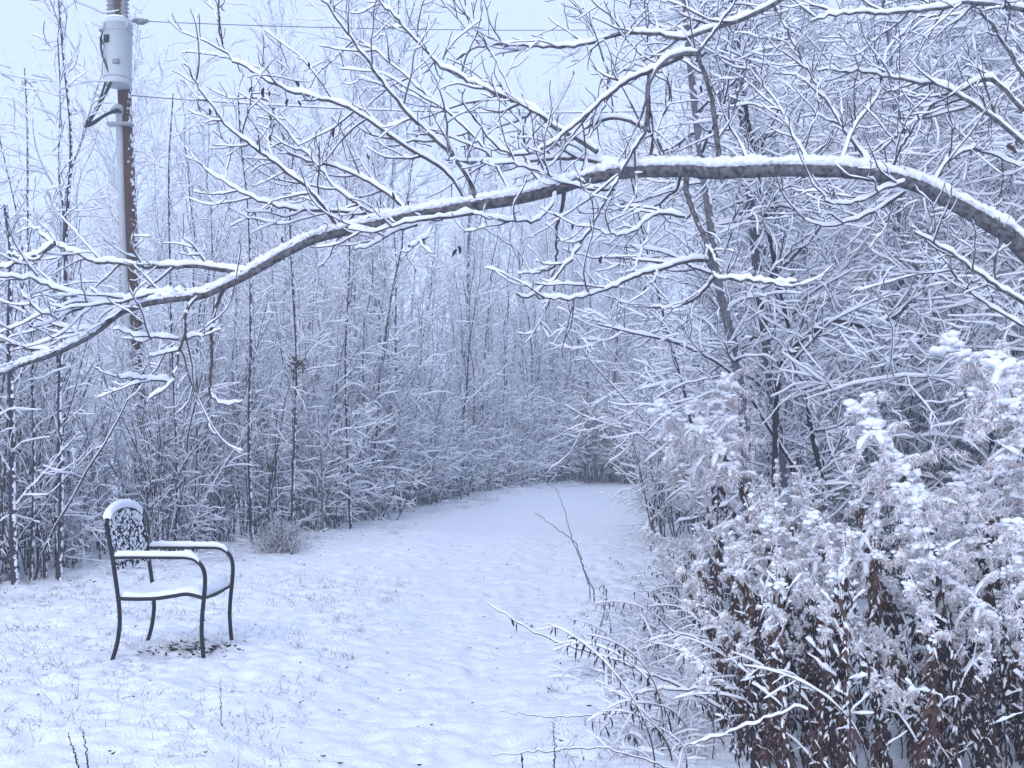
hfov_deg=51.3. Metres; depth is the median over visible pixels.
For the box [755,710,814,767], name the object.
bent weed
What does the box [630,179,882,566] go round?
shrub
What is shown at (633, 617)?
grass tuft
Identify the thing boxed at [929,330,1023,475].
goldenrod
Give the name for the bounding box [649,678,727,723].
grass tuft
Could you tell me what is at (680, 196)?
frosted tree
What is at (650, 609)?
grass tuft
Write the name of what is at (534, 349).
sapling
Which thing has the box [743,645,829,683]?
bent weed
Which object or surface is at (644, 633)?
grass tuft
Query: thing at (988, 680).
goldenrod
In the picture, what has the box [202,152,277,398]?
frosted tree
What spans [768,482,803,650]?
goldenrod
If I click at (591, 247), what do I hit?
sapling
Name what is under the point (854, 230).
alder tree
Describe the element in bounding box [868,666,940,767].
goldenrod
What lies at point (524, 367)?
sapling
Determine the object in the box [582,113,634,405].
frosted tree
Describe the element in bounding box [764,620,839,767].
goldenrod
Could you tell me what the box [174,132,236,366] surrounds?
frosted tree
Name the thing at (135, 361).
sapling
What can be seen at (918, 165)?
alder tree
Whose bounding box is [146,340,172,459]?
sapling
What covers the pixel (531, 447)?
shrub
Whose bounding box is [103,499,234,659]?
garden chair
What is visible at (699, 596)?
goldenrod
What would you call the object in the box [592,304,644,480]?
sapling
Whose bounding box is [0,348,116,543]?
shoot clump
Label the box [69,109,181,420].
frosted tree
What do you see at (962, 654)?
goldenrod
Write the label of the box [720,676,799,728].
bent weed
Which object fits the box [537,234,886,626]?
bent sapling
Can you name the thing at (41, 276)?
frosted tree
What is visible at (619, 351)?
sapling
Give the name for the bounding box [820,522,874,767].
goldenrod
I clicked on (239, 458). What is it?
shoot clump
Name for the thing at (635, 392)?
shrub
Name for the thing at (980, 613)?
goldenrod
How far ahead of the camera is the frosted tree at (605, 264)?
40.13 m
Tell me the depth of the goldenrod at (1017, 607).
5.89 m
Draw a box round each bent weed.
[534,623,654,767]
[553,629,671,731]
[568,618,634,681]
[584,684,690,752]
[586,634,663,750]
[589,599,627,630]
[590,585,609,639]
[593,591,669,628]
[595,600,618,633]
[596,707,672,760]
[597,675,672,760]
[603,556,647,593]
[612,584,663,619]
[613,724,637,755]
[625,628,679,653]
[626,632,663,666]
[627,638,644,669]
[630,568,681,584]
[630,610,656,665]
[632,588,664,629]
[640,620,680,652]
[641,563,692,599]
[642,641,733,692]
[643,557,669,566]
[645,581,713,614]
[646,544,707,589]
[646,624,750,672]
[647,563,678,599]
[647,598,700,624]
[648,591,683,623]
[649,629,678,666]
[650,552,693,570]
[652,579,679,601]
[655,594,691,619]
[655,638,737,684]
[658,586,685,605]
[660,723,694,767]
[662,611,692,637]
[666,631,792,726]
[668,607,735,668]
[672,677,793,767]
[673,648,706,695]
[674,635,777,756]
[675,696,714,758]
[677,596,702,636]
[677,678,727,702]
[688,620,738,686]
[689,646,737,722]
[692,671,791,739]
[693,628,711,721]
[706,593,744,620]
[706,596,736,639]
[707,582,746,594]
[714,713,776,750]
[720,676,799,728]
[722,623,745,643]
[725,651,838,756]
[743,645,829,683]
[744,664,869,767]
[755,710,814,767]
[760,637,806,720]
[802,736,812,763]
[817,666,860,734]
[849,664,930,767]
[861,586,907,653]
[861,692,906,758]
[863,689,979,764]
[878,670,972,767]
[883,681,950,761]
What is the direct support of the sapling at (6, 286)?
on the ground at (264, 664)
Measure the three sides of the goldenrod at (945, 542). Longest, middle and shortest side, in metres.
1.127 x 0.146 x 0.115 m
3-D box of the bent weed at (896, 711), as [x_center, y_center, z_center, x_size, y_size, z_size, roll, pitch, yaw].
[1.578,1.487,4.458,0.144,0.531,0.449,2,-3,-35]
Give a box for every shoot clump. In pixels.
[0,318,23,422]
[0,335,179,580]
[0,348,113,581]
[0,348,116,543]
[0,357,103,572]
[3,328,141,561]
[3,336,108,552]
[16,389,110,554]
[22,380,130,553]
[43,344,207,542]
[68,431,163,542]
[79,416,163,526]
[86,430,188,542]
[91,326,285,550]
[98,363,244,549]
[125,382,218,560]
[141,350,317,540]
[142,382,239,552]
[156,395,278,538]
[174,316,341,536]
[198,432,271,541]
[224,364,319,539]
[226,426,284,508]
[228,347,375,520]
[239,425,288,535]
[243,436,282,520]
[259,355,424,527]
[358,432,415,515]
[367,404,436,516]
[390,363,462,503]
[395,485,411,501]
[403,367,472,486]
[406,346,496,491]
[418,408,493,498]
[436,387,490,499]
[440,432,477,497]
[457,402,498,492]
[466,412,544,485]
[472,398,557,482]
[475,391,550,484]
[477,424,511,488]
[534,424,589,482]
[578,412,611,482]
[588,464,602,478]
[593,435,610,481]
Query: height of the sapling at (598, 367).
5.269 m
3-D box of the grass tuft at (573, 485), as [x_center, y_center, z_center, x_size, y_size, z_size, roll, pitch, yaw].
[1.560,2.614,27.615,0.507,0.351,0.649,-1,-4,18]
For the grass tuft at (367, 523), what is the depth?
16.48 m
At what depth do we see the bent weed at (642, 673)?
5.33 m
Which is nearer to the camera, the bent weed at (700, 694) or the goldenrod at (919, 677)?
the bent weed at (700, 694)
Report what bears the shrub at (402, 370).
on the ground at (264, 664)
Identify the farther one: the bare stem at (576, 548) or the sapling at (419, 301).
the sapling at (419, 301)
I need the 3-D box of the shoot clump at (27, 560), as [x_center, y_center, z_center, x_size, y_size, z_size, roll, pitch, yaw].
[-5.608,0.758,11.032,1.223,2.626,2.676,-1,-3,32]
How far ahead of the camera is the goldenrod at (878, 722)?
4.30 m
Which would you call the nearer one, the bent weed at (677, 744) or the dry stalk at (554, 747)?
the bent weed at (677, 744)
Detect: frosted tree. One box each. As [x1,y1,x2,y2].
[0,107,27,318]
[0,152,41,289]
[0,232,26,450]
[0,282,18,442]
[1,186,74,416]
[7,217,71,440]
[35,231,100,413]
[36,0,196,498]
[43,256,85,457]
[47,229,90,436]
[56,184,101,424]
[60,107,144,467]
[68,86,176,419]
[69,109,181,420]
[71,255,120,445]
[72,197,149,454]
[73,6,166,475]
[73,231,111,418]
[74,240,100,367]
[90,36,209,430]
[91,156,153,396]
[111,210,160,458]
[121,20,251,424]
[122,123,205,449]
[140,182,180,420]
[145,183,205,389]
[152,211,196,362]
[167,102,245,410]
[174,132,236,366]
[179,193,219,312]
[180,47,305,406]
[192,0,323,489]
[194,110,269,407]
[195,146,280,397]
[197,132,282,368]
[199,215,246,367]
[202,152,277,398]
[209,56,329,380]
[216,0,343,495]
[237,160,303,439]
[269,108,335,367]
[270,42,349,389]
[285,8,401,343]
[287,0,435,403]
[297,122,416,336]
[297,182,341,390]
[305,119,403,345]
[315,0,464,399]
[316,136,401,354]
[325,0,461,405]
[388,223,436,367]
[405,164,476,389]
[424,102,504,392]
[426,253,463,387]
[430,178,498,356]
[435,216,493,412]
[448,191,504,412]
[464,138,548,427]
[465,64,606,393]
[465,221,525,427]
[486,149,583,385]
[494,232,541,433]
[495,179,559,409]
[502,162,598,390]
[521,193,579,391]
[525,59,611,403]
[530,76,607,398]
[530,113,607,398]
[570,276,600,423]
[573,135,628,386]
[580,194,624,372]
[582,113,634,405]
[587,178,664,376]
[587,189,625,383]
[589,99,667,375]
[590,134,646,387]
[592,140,657,466]
[594,26,685,390]
[594,105,668,308]
[599,140,689,371]
[607,127,665,370]
[608,180,675,393]
[623,81,743,341]
[642,205,673,355]
[646,184,703,358]
[851,27,965,234]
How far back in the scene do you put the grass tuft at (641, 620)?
8.23 m
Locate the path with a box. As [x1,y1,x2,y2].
[267,478,651,767]
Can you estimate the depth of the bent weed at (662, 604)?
7.24 m
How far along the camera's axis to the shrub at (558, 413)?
30.78 m
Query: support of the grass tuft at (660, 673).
on the ground at (264, 664)
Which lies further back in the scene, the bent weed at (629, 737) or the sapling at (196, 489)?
the sapling at (196, 489)
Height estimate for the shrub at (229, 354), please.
3.940 m
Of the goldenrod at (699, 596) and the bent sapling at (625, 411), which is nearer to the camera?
the goldenrod at (699, 596)
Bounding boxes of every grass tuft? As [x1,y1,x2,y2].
[52,579,83,588]
[95,560,141,574]
[129,559,161,568]
[134,540,191,570]
[164,534,217,560]
[176,558,211,564]
[211,548,246,561]
[221,534,263,553]
[223,527,258,546]
[227,529,279,543]
[238,540,265,555]
[298,527,338,540]
[356,516,381,524]
[371,520,399,529]
[385,523,403,533]
[419,506,443,512]
[422,503,449,510]
[442,498,481,508]
[449,493,466,502]
[464,492,484,500]
[467,498,495,505]
[477,496,493,500]
[486,495,504,501]
[494,482,523,494]
[533,476,551,485]
[537,609,670,690]
[558,632,642,663]
[560,634,640,662]
[562,479,575,486]
[567,654,666,684]
[577,646,690,679]
[582,597,697,637]
[585,696,729,760]
[589,683,700,759]
[592,596,644,614]
[596,703,705,763]
[598,600,651,615]
[599,599,704,636]
[599,610,693,654]
[600,610,663,651]
[600,659,668,702]
[606,684,710,732]
[609,673,693,711]
[611,707,695,751]
[616,613,665,630]
[616,722,685,739]
[620,588,674,612]
[622,681,694,718]
[623,558,693,585]
[623,629,746,683]
[626,587,673,616]
[630,626,714,677]
[633,580,725,599]
[634,596,730,624]
[634,638,681,674]
[635,632,680,663]
[636,580,685,601]
[638,590,711,613]
[638,654,729,691]
[640,573,683,588]
[640,598,702,632]
[642,586,740,611]
[643,694,741,755]
[646,694,731,746]
[647,593,686,620]
[648,571,691,599]
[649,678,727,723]
[657,615,706,640]
[667,593,767,650]
[670,599,744,624]
[675,538,736,549]
[690,618,727,673]
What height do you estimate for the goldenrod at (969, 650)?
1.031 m
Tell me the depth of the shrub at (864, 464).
9.34 m
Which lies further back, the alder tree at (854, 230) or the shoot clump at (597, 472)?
the shoot clump at (597, 472)
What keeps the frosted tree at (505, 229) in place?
on the ground at (264, 664)
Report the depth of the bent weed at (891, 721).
4.83 m
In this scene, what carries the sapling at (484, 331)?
on the ground at (264, 664)
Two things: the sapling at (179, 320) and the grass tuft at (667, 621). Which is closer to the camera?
the grass tuft at (667, 621)
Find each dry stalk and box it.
[68,733,79,767]
[79,725,88,767]
[219,682,222,724]
[552,722,556,767]
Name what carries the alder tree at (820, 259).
on the ground at (264, 664)
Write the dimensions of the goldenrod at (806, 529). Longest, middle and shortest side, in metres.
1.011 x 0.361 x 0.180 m
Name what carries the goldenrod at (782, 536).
on the ground at (264, 664)
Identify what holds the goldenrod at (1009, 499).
on the ground at (264, 664)
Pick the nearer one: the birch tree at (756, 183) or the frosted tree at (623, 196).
the birch tree at (756, 183)
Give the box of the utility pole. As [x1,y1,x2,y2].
[82,0,148,512]
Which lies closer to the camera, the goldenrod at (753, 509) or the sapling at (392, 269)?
the goldenrod at (753, 509)
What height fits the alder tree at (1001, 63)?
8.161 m
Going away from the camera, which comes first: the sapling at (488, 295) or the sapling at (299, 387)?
the sapling at (299, 387)
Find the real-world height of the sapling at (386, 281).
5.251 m
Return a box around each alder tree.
[540,0,936,472]
[585,0,965,433]
[599,0,1023,485]
[601,0,952,366]
[664,53,906,357]
[671,83,918,374]
[686,14,979,352]
[707,0,1023,489]
[749,0,1023,517]
[793,0,1023,371]
[821,165,929,311]
[835,3,1023,422]
[855,129,1023,264]
[857,12,1023,353]
[883,8,1023,487]
[916,0,1019,482]
[954,71,1023,468]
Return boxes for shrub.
[0,328,99,580]
[16,406,139,541]
[26,450,121,568]
[51,465,133,539]
[119,452,232,550]
[139,286,292,516]
[219,361,400,515]
[244,514,316,556]
[263,394,374,533]
[267,392,395,528]
[269,305,412,522]
[299,335,450,513]
[328,388,435,497]
[333,378,427,510]
[341,443,430,521]
[343,325,433,435]
[349,337,437,508]
[353,401,417,516]
[361,369,439,495]
[387,383,492,505]
[398,405,475,502]
[400,352,476,501]
[403,376,500,496]
[422,410,512,496]
[442,364,514,481]
[461,374,542,488]
[466,430,521,491]
[496,438,551,487]
[498,377,582,484]
[502,387,581,483]
[519,366,604,479]
[519,378,588,476]
[526,380,592,481]
[542,361,595,476]
[559,367,610,474]
[570,374,650,482]
[571,376,626,481]
[571,395,611,477]
[579,364,648,483]
[584,391,715,544]
[594,386,760,514]
[607,389,657,482]
[617,316,726,534]
[624,390,661,497]
[628,418,694,522]
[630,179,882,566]
[632,327,754,484]
[633,355,762,526]
[646,245,971,584]
[675,307,884,554]
[752,272,1023,597]
[777,300,974,465]
[787,300,983,597]
[790,365,921,531]
[814,268,941,424]
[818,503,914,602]
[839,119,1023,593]
[847,445,979,549]
[884,259,1015,472]
[937,411,1020,572]
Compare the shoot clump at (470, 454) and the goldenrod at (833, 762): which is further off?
the shoot clump at (470, 454)
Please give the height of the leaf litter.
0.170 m
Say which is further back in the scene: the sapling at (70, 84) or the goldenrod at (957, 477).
the sapling at (70, 84)
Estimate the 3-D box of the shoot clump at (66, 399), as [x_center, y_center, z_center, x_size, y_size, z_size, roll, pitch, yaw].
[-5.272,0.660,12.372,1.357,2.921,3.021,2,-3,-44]
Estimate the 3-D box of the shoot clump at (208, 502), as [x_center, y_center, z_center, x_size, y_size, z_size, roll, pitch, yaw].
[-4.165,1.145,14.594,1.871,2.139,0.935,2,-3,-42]
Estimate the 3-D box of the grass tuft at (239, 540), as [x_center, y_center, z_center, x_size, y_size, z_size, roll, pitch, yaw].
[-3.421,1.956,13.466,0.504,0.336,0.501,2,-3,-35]
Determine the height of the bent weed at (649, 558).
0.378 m
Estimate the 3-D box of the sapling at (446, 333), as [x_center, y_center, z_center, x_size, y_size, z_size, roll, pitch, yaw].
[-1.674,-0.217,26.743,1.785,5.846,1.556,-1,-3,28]
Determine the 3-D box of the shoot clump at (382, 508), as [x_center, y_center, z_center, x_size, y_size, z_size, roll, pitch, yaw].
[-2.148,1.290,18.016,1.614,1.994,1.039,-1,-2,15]
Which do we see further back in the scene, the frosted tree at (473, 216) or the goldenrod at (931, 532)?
the frosted tree at (473, 216)
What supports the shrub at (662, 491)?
on the ground at (264, 664)
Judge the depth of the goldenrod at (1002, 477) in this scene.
5.97 m
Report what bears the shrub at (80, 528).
on the ground at (264, 664)
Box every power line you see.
[131,92,934,112]
[149,15,972,30]
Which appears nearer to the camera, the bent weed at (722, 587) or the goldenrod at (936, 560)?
the goldenrod at (936, 560)
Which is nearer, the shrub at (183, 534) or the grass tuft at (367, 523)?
the shrub at (183, 534)
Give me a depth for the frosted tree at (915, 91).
37.45 m
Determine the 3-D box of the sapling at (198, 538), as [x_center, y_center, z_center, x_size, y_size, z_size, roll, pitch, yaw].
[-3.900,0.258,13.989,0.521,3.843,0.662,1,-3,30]
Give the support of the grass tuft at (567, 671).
on the ground at (264, 664)
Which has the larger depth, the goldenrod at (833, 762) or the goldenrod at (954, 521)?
the goldenrod at (954, 521)
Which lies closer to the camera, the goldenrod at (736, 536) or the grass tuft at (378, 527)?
the goldenrod at (736, 536)
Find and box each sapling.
[0,0,118,580]
[0,0,123,566]
[0,37,98,580]
[0,87,51,548]
[0,118,55,553]
[0,173,84,584]
[0,175,64,442]
[0,181,15,364]
[0,181,106,577]
[0,199,26,345]
[0,216,39,468]
[0,220,17,372]
[0,280,55,514]
[14,42,107,564]
[22,266,74,527]
[36,107,109,452]
[43,314,128,559]
[46,309,100,484]
[49,333,121,550]
[53,320,114,549]
[70,164,160,499]
[72,263,124,493]
[84,324,148,486]
[86,352,134,498]
[88,341,140,479]
[99,322,157,511]
[99,371,154,528]
[103,278,191,506]
[105,343,142,500]
[112,204,192,440]
[112,312,162,473]
[120,180,254,491]
[122,302,206,528]
[124,306,193,484]
[124,339,187,515]
[128,68,232,550]
[128,192,223,508]
[134,269,204,459]
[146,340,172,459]
[152,99,215,503]
[156,82,273,551]
[157,324,229,550]
[161,218,195,492]
[174,279,265,539]
[175,322,212,469]
[177,163,218,399]
[178,68,291,542]
[184,289,237,446]
[190,275,270,535]
[191,206,226,533]
[191,238,234,540]
[193,220,225,513]
[195,241,254,447]
[195,261,245,540]
[206,209,269,529]
[207,275,255,469]
[210,160,302,458]
[220,262,255,528]
[221,232,291,532]
[225,230,290,525]
[233,112,319,449]
[236,202,272,334]
[237,291,266,505]
[245,196,335,529]
[246,223,316,399]
[248,272,273,411]
[251,107,346,536]
[253,247,345,526]
[259,212,355,515]
[265,356,318,520]
[266,218,370,401]
[266,270,338,490]
[267,225,304,383]
[268,222,378,531]
[275,189,355,496]
[277,189,330,383]
[281,197,379,512]
[284,216,344,524]
[293,125,383,528]
[298,187,387,399]
[307,252,343,401]
[311,183,374,450]
[322,258,385,472]
[323,199,403,395]
[325,250,411,476]
[326,133,425,516]
[327,138,396,391]
[329,235,374,514]
[340,42,447,517]
[354,182,427,510]
[357,237,395,507]
[363,196,469,501]
[365,261,408,346]
[366,141,418,512]
[371,296,426,396]
[382,234,456,506]
[389,184,438,418]
[392,248,450,423]
[398,254,455,395]
[399,294,454,487]
[400,267,438,376]
[403,146,456,489]
[418,295,450,395]
[419,263,475,482]
[420,278,443,394]
[423,232,496,486]
[425,209,515,495]
[425,252,465,387]
[431,302,492,455]
[444,321,480,418]
[446,220,488,444]
[447,236,518,484]
[448,171,496,490]
[450,115,489,452]
[450,276,515,472]
[452,260,481,399]
[454,227,526,475]
[459,259,517,488]
[459,264,521,484]
[464,246,501,409]
[467,207,508,485]
[479,162,560,477]
[484,304,537,427]
[486,227,520,462]
[487,207,522,471]
[491,344,517,475]
[492,251,527,483]
[492,254,557,475]
[493,303,536,483]
[496,262,541,437]
[501,306,530,436]
[503,252,544,478]
[511,205,572,469]
[511,286,558,479]
[513,298,567,477]
[514,268,541,388]
[519,301,560,397]
[520,206,588,394]
[520,275,552,405]
[524,257,596,475]
[526,213,580,413]
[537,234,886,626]
[537,315,590,480]
[539,255,570,397]
[539,332,575,439]
[540,285,724,542]
[542,269,574,375]
[545,224,602,478]
[546,244,600,476]
[553,236,592,478]
[557,277,580,373]
[559,254,597,412]
[562,223,609,482]
[565,252,617,397]
[565,396,729,519]
[569,321,601,394]
[570,236,604,390]
[571,238,608,482]
[571,326,725,508]
[575,314,625,482]
[578,337,612,465]
[582,322,606,425]
[583,305,617,478]
[590,292,634,447]
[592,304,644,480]
[595,304,638,481]
[598,185,637,482]
[601,289,644,470]
[602,242,658,471]
[602,334,634,395]
[611,246,676,440]
[612,286,665,476]
[618,244,668,372]
[624,252,670,399]
[626,179,1010,601]
[644,296,682,398]
[666,238,703,331]
[666,281,696,372]
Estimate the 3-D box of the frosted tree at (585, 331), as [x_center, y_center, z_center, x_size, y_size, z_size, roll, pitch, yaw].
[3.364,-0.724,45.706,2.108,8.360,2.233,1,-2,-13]
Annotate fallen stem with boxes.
[488,602,739,739]
[492,746,674,767]
[501,710,669,726]
[596,684,765,746]
[684,703,828,767]
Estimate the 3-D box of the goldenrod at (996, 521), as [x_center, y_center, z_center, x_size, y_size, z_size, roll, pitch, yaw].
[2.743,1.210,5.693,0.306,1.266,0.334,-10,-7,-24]
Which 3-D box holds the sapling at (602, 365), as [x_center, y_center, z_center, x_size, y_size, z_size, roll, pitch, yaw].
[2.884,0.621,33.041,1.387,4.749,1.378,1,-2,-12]
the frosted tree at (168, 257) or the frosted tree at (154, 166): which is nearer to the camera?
the frosted tree at (154, 166)
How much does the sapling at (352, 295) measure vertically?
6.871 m
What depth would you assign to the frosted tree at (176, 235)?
43.78 m
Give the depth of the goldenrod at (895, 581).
5.48 m
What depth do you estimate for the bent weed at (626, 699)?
4.84 m
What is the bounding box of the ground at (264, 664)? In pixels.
[0,430,1023,767]
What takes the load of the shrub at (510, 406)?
on the ground at (264, 664)
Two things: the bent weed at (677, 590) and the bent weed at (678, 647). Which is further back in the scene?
the bent weed at (677, 590)
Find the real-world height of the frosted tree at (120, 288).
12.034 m
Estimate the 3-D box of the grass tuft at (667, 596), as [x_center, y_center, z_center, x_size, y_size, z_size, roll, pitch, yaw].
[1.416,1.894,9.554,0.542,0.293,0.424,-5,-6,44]
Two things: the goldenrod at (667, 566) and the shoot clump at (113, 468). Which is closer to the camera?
the goldenrod at (667, 566)
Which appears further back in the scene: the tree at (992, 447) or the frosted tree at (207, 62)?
the frosted tree at (207, 62)
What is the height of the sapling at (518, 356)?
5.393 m
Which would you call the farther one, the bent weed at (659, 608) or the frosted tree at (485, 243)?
the frosted tree at (485, 243)
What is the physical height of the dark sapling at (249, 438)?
6.222 m
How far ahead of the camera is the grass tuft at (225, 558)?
12.24 m
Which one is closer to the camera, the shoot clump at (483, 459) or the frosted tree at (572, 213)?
the shoot clump at (483, 459)
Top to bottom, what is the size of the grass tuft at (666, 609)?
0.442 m
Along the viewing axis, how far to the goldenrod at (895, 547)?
8.52 m
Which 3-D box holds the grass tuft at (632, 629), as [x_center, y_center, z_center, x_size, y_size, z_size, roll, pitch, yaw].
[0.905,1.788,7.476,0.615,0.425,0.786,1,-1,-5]
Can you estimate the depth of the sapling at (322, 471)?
14.96 m
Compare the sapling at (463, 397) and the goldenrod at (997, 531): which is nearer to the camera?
the goldenrod at (997, 531)
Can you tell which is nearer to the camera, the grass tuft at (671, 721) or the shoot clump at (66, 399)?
the grass tuft at (671, 721)
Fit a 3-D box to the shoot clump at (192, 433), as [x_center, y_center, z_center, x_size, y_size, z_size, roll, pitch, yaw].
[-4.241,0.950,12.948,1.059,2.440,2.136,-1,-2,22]
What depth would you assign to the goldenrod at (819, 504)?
7.18 m
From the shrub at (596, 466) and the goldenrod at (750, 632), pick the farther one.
the shrub at (596, 466)
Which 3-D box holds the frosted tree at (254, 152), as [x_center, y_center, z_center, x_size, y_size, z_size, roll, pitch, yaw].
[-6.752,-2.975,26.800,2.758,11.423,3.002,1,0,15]
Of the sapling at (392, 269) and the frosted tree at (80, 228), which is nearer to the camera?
the sapling at (392, 269)
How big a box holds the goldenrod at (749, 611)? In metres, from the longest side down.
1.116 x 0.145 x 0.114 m
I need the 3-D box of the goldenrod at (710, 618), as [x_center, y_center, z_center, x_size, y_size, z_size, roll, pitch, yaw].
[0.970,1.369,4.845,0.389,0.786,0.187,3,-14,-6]
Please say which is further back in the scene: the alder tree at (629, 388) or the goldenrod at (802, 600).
the alder tree at (629, 388)
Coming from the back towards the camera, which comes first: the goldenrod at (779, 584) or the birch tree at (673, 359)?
the birch tree at (673, 359)
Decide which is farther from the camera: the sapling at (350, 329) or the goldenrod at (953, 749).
the sapling at (350, 329)
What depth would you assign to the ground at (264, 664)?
7.15 m
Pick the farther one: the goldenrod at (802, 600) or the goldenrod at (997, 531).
the goldenrod at (997, 531)
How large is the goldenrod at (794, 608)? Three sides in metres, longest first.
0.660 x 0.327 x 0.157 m
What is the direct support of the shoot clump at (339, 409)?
on the ground at (264, 664)
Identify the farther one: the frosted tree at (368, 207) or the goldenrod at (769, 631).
the frosted tree at (368, 207)
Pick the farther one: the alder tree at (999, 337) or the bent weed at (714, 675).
the alder tree at (999, 337)
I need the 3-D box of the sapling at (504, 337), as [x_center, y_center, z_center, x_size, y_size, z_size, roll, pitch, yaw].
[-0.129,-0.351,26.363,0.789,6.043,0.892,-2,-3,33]
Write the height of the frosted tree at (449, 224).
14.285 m
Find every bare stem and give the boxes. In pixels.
[535,511,594,602]
[556,488,590,598]
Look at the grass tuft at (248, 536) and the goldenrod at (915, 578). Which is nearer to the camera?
the goldenrod at (915, 578)
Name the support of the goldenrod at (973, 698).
on the ground at (264, 664)
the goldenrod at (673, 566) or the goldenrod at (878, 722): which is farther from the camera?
the goldenrod at (673, 566)
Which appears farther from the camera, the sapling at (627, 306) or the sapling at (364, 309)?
the sapling at (627, 306)
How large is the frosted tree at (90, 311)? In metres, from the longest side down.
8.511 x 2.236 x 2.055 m
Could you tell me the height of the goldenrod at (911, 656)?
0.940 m
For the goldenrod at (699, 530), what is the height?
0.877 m
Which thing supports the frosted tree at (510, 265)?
on the ground at (264, 664)
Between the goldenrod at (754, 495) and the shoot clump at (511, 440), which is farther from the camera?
the shoot clump at (511, 440)
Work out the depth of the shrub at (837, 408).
11.41 m
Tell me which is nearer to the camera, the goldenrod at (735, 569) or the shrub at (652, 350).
the goldenrod at (735, 569)
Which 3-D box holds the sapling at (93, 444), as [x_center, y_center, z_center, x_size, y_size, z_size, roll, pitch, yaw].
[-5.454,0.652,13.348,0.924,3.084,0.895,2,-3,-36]
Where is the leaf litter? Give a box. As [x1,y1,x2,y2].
[0,484,995,765]
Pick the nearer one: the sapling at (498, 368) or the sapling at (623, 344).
the sapling at (498, 368)
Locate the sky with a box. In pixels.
[0,0,1023,427]
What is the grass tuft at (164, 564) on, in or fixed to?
on the ground at (264, 664)
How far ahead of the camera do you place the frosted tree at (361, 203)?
37.15 m
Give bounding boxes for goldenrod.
[635,521,697,575]
[647,398,764,562]
[651,558,693,609]
[652,547,697,614]
[658,444,760,596]
[668,536,710,597]
[671,636,742,767]
[673,490,713,538]
[675,397,770,649]
[675,565,731,733]
[677,543,696,633]
[682,580,735,727]
[682,598,763,763]
[684,563,714,651]
[686,365,763,622]
[690,528,720,721]
[692,522,733,618]
[695,526,724,615]
[701,501,742,664]
[703,469,741,568]
[716,509,767,649]
[716,629,748,757]
[718,610,797,767]
[719,533,747,739]
[719,555,799,712]
[721,540,766,720]
[728,530,787,759]
[728,559,784,767]
[730,508,742,566]
[735,618,765,767]
[735,642,782,767]
[744,482,810,683]
[745,621,776,767]
[747,496,795,708]
[752,538,801,767]
[754,547,769,651]
[755,459,787,630]
[755,496,813,745]
[757,475,799,619]
[757,591,787,767]
[758,513,866,730]
[762,525,812,651]
[763,495,790,592]
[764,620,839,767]
[765,608,801,723]
[766,663,838,767]
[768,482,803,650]
[777,610,815,734]
[778,486,806,557]
[778,494,800,533]
[779,517,829,684]
[784,577,800,668]
[787,555,834,766]
[788,461,827,661]
[788,558,856,736]
[789,554,813,730]
[790,607,818,750]
[792,604,832,664]
[795,605,811,767]
[796,508,852,689]
[798,507,920,757]
[800,568,850,767]
[802,614,836,767]
[807,523,873,767]
[811,467,833,585]
[817,577,861,767]
[818,634,869,749]
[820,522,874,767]
[827,595,855,758]
[829,673,847,767]
[840,453,909,736]
[842,389,984,767]
[843,620,906,767]
[847,604,928,736]
[852,561,903,630]
[856,607,899,767]
[857,606,933,767]
[862,502,893,767]
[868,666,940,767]
[879,573,939,742]
[880,481,981,767]
[883,658,897,728]
[886,639,905,690]
[888,517,902,612]
[890,543,990,767]
[890,576,912,713]
[895,524,958,695]
[901,561,950,714]
[901,577,956,767]
[903,582,924,753]
[906,522,941,728]
[906,542,916,686]
[907,637,933,767]
[912,612,935,758]
[914,549,974,767]
[915,552,1023,722]
[923,553,1003,737]
[925,509,936,543]
[928,616,1005,767]
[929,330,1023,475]
[930,595,969,750]
[931,481,1022,767]
[933,503,962,562]
[935,510,967,641]
[936,482,1003,664]
[937,471,993,657]
[941,523,990,693]
[942,529,983,696]
[946,563,972,738]
[946,696,971,767]
[952,646,982,767]
[959,522,983,583]
[961,336,1023,499]
[965,559,1023,764]
[965,617,1023,697]
[970,471,1014,687]
[971,627,1022,767]
[971,652,1023,731]
[974,674,1020,761]
[975,488,1010,650]
[976,465,1016,732]
[976,574,1010,735]
[977,501,1023,588]
[978,644,1003,728]
[979,517,1023,625]
[985,461,1023,527]
[989,565,1023,641]
[991,528,1023,578]
[994,576,1021,735]
[996,492,1023,704]
[1004,485,1023,525]
[1004,606,1023,697]
[1006,615,1016,745]
[1008,468,1023,651]
[1008,564,1023,757]
[1014,636,1022,721]
[1014,644,1023,668]
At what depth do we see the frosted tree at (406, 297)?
44.43 m
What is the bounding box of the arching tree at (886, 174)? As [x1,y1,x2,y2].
[0,0,1023,453]
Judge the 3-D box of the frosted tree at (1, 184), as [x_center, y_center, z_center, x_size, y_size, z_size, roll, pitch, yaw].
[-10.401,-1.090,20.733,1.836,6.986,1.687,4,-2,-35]
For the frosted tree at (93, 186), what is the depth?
36.31 m
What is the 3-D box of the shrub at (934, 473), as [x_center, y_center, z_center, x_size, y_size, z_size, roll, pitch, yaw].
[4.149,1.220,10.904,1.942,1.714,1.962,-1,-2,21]
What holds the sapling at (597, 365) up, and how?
on the ground at (264, 664)
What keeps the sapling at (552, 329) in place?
on the ground at (264, 664)
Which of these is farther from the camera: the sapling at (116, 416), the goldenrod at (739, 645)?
the sapling at (116, 416)
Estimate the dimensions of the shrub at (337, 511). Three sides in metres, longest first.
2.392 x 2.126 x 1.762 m
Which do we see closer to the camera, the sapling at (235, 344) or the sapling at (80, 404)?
the sapling at (80, 404)
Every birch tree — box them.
[576,0,829,628]
[595,120,815,611]
[616,0,913,602]
[618,0,898,524]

